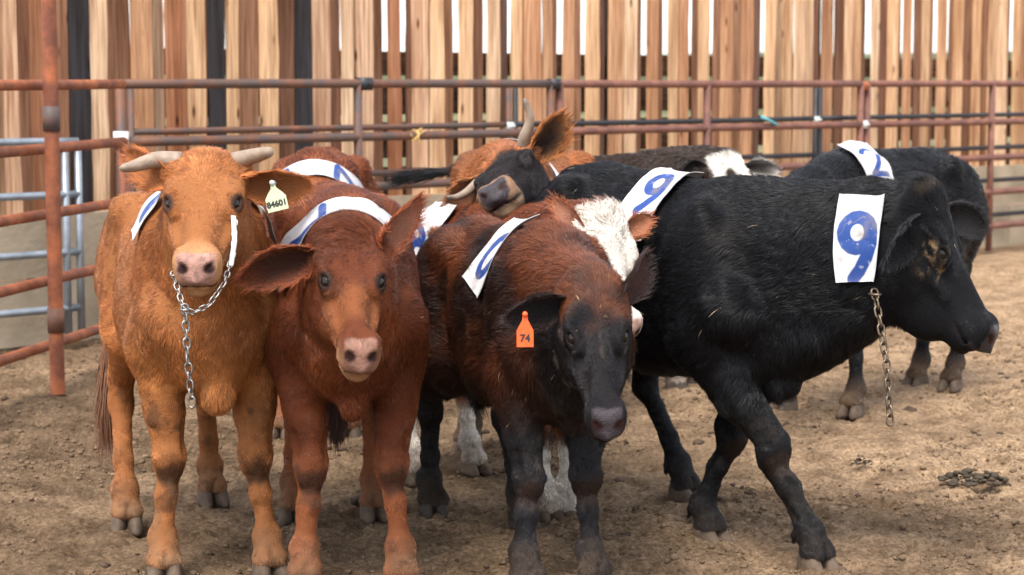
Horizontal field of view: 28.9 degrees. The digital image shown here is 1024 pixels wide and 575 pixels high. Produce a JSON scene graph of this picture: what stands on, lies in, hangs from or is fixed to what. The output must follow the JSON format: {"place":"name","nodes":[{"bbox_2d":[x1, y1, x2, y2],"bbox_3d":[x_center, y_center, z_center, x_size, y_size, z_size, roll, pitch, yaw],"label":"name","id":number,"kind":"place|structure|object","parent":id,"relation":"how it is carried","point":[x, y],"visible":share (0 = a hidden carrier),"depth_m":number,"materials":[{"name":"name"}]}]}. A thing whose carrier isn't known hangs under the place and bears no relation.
{"place":"outdoors","nodes":[
{"label":"outdoors","id":0,"kind":"place"},
{"bbox_2d":[0,203,1023,574],"bbox_3d":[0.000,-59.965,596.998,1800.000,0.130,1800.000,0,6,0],"label":"ground","id":1,"kind":"structure","parent":0,"point":[66,517],"depth_m":7.42,"materials":[{"name":"brown soil"}]},
{"bbox_2d":[0,138,85,333],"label":"galvanised panel","id":2,"kind":"object","parent":1,"relation":"on","point":[68,251],"visible":0.73,"depth_m":11.28,"materials":[{"name":"silver metal"}]},
{"bbox_2d":[41,0,64,394],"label":"post","id":3,"kind":"object","parent":1,"relation":"on","point":[51,130],"visible":1,"depth_m":9.51,"materials":[{"name":"brown metal"}]},
{"bbox_2d":[0,79,128,366],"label":"rusty gate panel","id":4,"kind":"structure","parent":1,"relation":"on","point":[28,217],"depth_m":9.88,"materials":[{"name":"brown metal"}]},
{"bbox_2d":[82,143,320,574],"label":"calf","id":5,"kind":"object","parent":1,"relation":"on","point":[183,236],"visible":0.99,"depth_m":5.95},
{"bbox_2d":[261,145,378,439],"bbox_3d":[-0.806,0.005,8.661,0.593,1.239,1.872,0,6,-1],"label":"calf","id":6,"kind":"object","parent":1,"relation":"on","point":[322,164],"visible":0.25,"depth_m":8.40},
{"bbox_2d":[127,88,515,191],"bbox_3d":[-1.086,-0.552,12.489,3.061,1.460,0.096,-6,8,-44],"label":"pipe panel","id":7,"kind":"object","parent":1,"relation":"on","point":[507,124],"visible":0.28,"depth_m":12.30,"materials":[{"name":"brown metal"}]},
{"bbox_2d":[230,180,432,574],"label":"calf","id":8,"kind":"object","parent":1,"relation":"on","point":[347,335],"visible":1,"depth_m":5.81},
{"bbox_2d":[113,77,561,196],"bbox_3d":[-0.947,-0.558,12.374,3.533,1.495,0.130,-6,8,-44],"label":"pipe panel","id":9,"kind":"object","parent":1,"relation":"on","point":[358,136],"visible":0.42,"depth_m":12.20,"materials":[{"name":"brown metal"}]},
{"bbox_2d":[410,128,425,142],"bbox_3d":[-0.607,-0.969,12.648,0.040,0.099,0.128,5,8,41],"label":"twine knot","id":10,"kind":"object","parent":9,"relation":"attached to","point":[418,135],"visible":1,"depth_m":12.64,"materials":[{"name":"yellow fabric"}]},
{"bbox_2d":[0,0,1023,348],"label":"plank fence","id":11,"kind":"object","parent":1,"relation":"on","point":[218,38],"visible":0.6,"depth_m":13.57,"materials":[{"name":"brown wood"}]},
{"bbox_2d":[0,308,1023,574],"bbox_3d":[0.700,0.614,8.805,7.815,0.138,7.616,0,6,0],"label":"soil clods","id":12,"kind":"object","parent":1,"relation":"on","point":[612,535],"visible":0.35,"depth_m":7.16,"materials":[{"name":"brown soil"}]},
{"bbox_2d":[438,98,595,452],"bbox_3d":[0.005,-0.045,8.078,0.623,1.460,2.318,1,6,9],"label":"calf","id":13,"kind":"object","parent":1,"relation":"on","point":[502,178],"visible":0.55,"depth_m":7.25},
{"bbox_2d":[404,188,659,522],"bbox_3d":[0.037,0.223,6.972,0.514,1.150,1.797,-3,7,-29],"label":"calf","id":14,"kind":"object","parent":1,"relation":"on","point":[613,227],"visible":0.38,"depth_m":6.82},
{"bbox_2d":[415,213,659,574],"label":"calf","id":15,"kind":"object","parent":1,"relation":"on","point":[530,334],"visible":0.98,"depth_m":5.90},
{"bbox_2d":[512,87,821,159],"bbox_3d":[1.240,-0.781,14.710,3.378,1.460,0.096,-6,8,-44],"label":"pipe panel","id":16,"kind":"object","parent":1,"relation":"on","point":[815,117],"visible":0.37,"depth_m":15.02,"materials":[{"name":"brown metal"}]},
{"bbox_2d":[555,80,863,170],"bbox_3d":[1.558,-0.800,14.781,3.476,1.482,0.056,-6,8,-44],"label":"pipe panel","id":17,"kind":"object","parent":1,"relation":"on","point":[706,127],"visible":0.41,"depth_m":14.61,"materials":[{"name":"brown metal"}]},
{"bbox_2d":[760,115,777,125],"bbox_3d":[1.951,-1.265,15.064,0.187,0.083,0.026,-6,8,-44],"label":"tape strip","id":18,"kind":"object","parent":17,"relation":"attached to","point":[768,120],"visible":1,"depth_m":15.05,"materials":[{"name":"teal plastic"}]},
{"bbox_2d":[531,160,999,571],"bbox_3d":[0.740,0.224,6.551,0.734,1.237,1.902,-4,7,-36],"label":"calf","id":19,"kind":"object","parent":1,"relation":"on","point":[775,290],"visible":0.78,"depth_m":6.12},
{"bbox_2d":[849,455,872,465],"bbox_3d":[1.361,0.679,7.798,0.095,0.043,0.083,-2,6,-22],"label":"manure pile","id":20,"kind":"object","parent":1,"relation":"on","point":[859,460],"visible":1,"depth_m":7.79,"materials":[{"name":"brown soil"}]},
{"bbox_2d":[770,140,989,419],"bbox_3d":[1.536,-0.053,9.163,0.522,1.252,2.154,5,8,41],"label":"calf","id":21,"kind":"object","parent":1,"relation":"on","point":[955,175],"visible":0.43,"depth_m":9.36},
{"bbox_2d":[817,87,1023,216],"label":"pipe panel","id":22,"kind":"object","parent":1,"relation":"on","point":[921,116],"visible":0.48,"depth_m":17.13,"materials":[{"name":"brown metal"}]},
{"bbox_2d":[863,80,1023,250],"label":"pipe panel","id":23,"kind":"object","parent":1,"relation":"on","point":[991,157],"visible":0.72,"depth_m":17.09,"materials":[{"name":"brown metal"}]},
{"bbox_2d":[937,468,1008,486],"bbox_3d":[1.742,0.709,7.473,0.260,0.060,0.201,-1,6,-12],"label":"manure pile","id":24,"kind":"object","parent":1,"relation":"on","point":[967,474],"visible":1,"depth_m":7.44,"materials":[{"name":"brown soil"}]},
{"bbox_2d":[129,0,1012,54],"label":"sky","id":25,"kind":"structure","parent":0,"point":[384,2],"materials":[{"name":"white"}]},
{"bbox_2d":[165,114,1009,171],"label":"field","id":26,"kind":"structure","parent":0,"point":[455,118],"depth_m":50.90,"materials":[{"name":"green plant"}]},
{"bbox_2d":[164,50,1011,113],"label":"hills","id":27,"kind":"structure","parent":0,"point":[868,55],"depth_m":100.74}
]}

